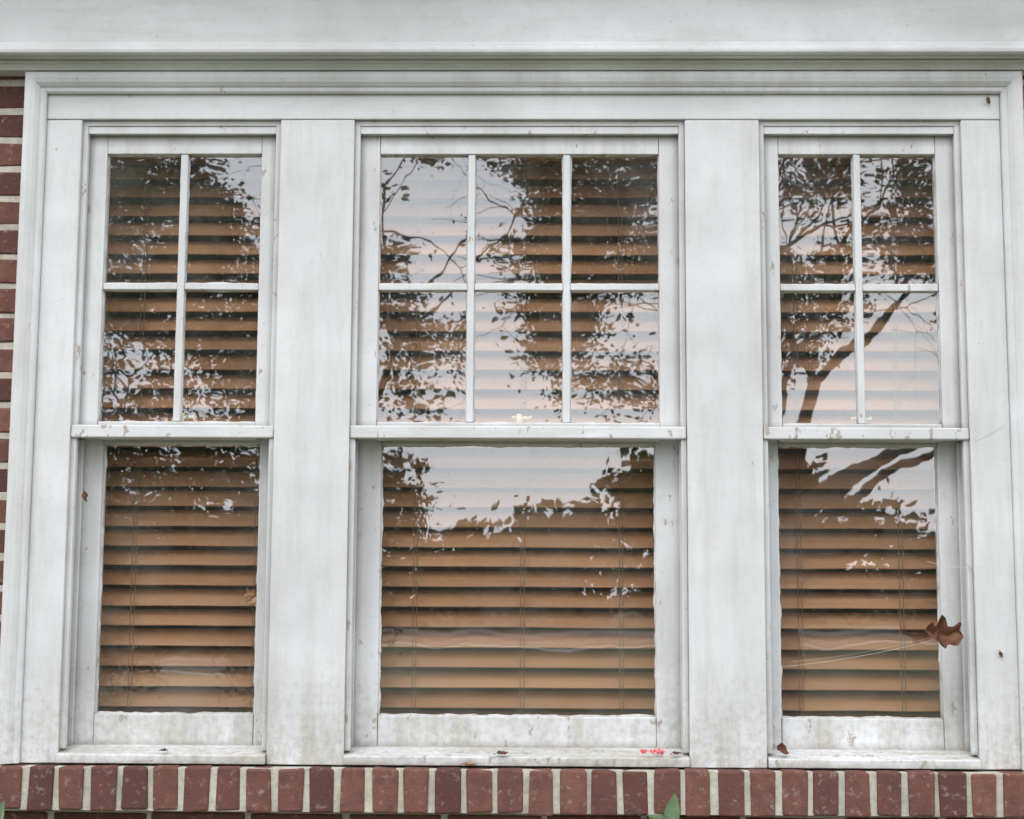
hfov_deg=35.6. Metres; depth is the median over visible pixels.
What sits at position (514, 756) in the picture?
window sill
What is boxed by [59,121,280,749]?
blind stop
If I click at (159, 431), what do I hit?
meeting rail
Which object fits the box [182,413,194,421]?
sash lock
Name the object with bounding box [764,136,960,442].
sash
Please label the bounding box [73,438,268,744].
sash
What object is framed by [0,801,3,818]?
shrub
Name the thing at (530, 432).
meeting rail
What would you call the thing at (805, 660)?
spider web
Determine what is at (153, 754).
window sill
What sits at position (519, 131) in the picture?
head stop
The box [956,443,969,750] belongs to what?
parting bead
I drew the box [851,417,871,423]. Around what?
sash lock
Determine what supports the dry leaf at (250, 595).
on the window jambs
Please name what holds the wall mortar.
on the lawn
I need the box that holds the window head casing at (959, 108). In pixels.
[47,95,999,121]
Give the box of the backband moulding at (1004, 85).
[0,71,1023,769]
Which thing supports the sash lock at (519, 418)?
attached to the sash at (661, 729)
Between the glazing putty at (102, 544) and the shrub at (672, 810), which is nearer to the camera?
the shrub at (672, 810)
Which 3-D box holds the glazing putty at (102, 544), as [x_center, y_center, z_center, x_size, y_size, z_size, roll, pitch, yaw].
[-0.749,0.048,3.601,0.360,1.266,0.057,0,-7,1]
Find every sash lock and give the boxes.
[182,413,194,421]
[512,414,531,422]
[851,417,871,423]
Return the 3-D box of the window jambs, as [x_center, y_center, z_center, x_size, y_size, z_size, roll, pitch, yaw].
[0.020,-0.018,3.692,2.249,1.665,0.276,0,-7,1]
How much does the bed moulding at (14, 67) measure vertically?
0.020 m
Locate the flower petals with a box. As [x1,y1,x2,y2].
[639,748,665,754]
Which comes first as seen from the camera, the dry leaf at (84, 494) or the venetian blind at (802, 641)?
the dry leaf at (84, 494)
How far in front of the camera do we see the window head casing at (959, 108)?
3.61 m
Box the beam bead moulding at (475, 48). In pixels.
[0,41,1023,55]
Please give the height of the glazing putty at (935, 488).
1.266 m
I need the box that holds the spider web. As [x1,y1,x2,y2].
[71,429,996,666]
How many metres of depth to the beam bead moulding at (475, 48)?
3.55 m
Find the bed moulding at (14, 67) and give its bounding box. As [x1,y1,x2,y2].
[0,60,1023,75]
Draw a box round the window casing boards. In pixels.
[20,120,1020,769]
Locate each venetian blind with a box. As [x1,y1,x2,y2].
[98,158,261,713]
[378,158,658,715]
[778,158,939,717]
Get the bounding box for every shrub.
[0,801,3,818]
[647,793,679,818]
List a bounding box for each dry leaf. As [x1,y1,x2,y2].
[82,489,87,501]
[244,588,256,605]
[459,762,476,764]
[493,750,507,754]
[773,743,788,754]
[915,617,966,647]
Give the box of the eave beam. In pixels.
[0,0,1023,59]
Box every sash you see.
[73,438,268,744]
[79,135,275,439]
[353,439,680,747]
[356,136,679,441]
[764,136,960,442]
[768,440,964,749]
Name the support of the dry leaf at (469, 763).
on the rowlock sill bricks at (952, 785)
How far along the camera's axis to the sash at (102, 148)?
3.61 m
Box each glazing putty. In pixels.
[95,155,261,714]
[377,155,659,716]
[778,155,942,718]
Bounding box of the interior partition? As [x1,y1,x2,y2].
[98,165,939,713]
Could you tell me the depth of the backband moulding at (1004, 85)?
3.58 m
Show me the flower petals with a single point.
(644, 751)
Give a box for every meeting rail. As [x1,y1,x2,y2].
[71,425,273,437]
[350,425,686,439]
[763,427,968,440]
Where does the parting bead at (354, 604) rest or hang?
attached to the window jambs
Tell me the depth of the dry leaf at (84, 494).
3.54 m
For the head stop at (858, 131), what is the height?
0.017 m
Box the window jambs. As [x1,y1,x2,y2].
[17,165,1023,770]
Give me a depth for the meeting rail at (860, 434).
3.51 m
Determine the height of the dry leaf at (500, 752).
0.009 m
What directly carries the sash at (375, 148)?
attached to the window jambs
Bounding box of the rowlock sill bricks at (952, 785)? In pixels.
[0,764,1023,817]
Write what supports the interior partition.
on the side and back walls
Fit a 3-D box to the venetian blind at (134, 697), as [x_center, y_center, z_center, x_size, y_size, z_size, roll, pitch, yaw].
[-0.752,0.056,3.708,0.442,1.391,0.049,0,-7,1]
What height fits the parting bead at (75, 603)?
0.680 m
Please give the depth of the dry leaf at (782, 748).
3.43 m
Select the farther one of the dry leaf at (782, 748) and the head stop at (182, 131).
the head stop at (182, 131)
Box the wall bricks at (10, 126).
[0,76,1023,818]
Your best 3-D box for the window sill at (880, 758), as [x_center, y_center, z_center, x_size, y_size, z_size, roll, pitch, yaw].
[0.778,0.757,3.479,0.452,0.040,0.141,0,-7,1]
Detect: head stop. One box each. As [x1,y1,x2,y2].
[89,127,275,135]
[361,127,677,135]
[764,127,953,135]
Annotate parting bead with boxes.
[67,440,84,744]
[351,441,682,748]
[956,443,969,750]
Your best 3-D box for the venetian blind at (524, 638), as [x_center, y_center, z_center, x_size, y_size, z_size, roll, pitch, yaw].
[0.016,0.058,3.694,0.735,1.391,0.049,0,-7,1]
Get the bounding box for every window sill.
[56,744,266,763]
[343,746,689,766]
[767,749,980,768]
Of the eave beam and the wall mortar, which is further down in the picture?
the wall mortar
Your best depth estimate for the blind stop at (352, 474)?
3.55 m
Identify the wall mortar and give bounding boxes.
[0,80,1023,818]
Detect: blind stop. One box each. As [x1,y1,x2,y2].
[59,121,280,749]
[344,121,688,752]
[759,121,977,754]
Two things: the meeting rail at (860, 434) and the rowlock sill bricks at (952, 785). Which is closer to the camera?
the rowlock sill bricks at (952, 785)
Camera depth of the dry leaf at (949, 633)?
3.44 m
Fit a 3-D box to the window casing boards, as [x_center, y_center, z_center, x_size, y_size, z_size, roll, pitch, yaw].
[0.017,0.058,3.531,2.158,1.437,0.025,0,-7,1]
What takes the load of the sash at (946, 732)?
attached to the window jambs
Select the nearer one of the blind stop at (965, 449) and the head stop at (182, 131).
the blind stop at (965, 449)
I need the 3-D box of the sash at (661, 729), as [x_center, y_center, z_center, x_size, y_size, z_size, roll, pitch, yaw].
[0.013,0.397,3.577,0.742,0.715,0.040,0,-7,1]
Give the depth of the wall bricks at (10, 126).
3.56 m

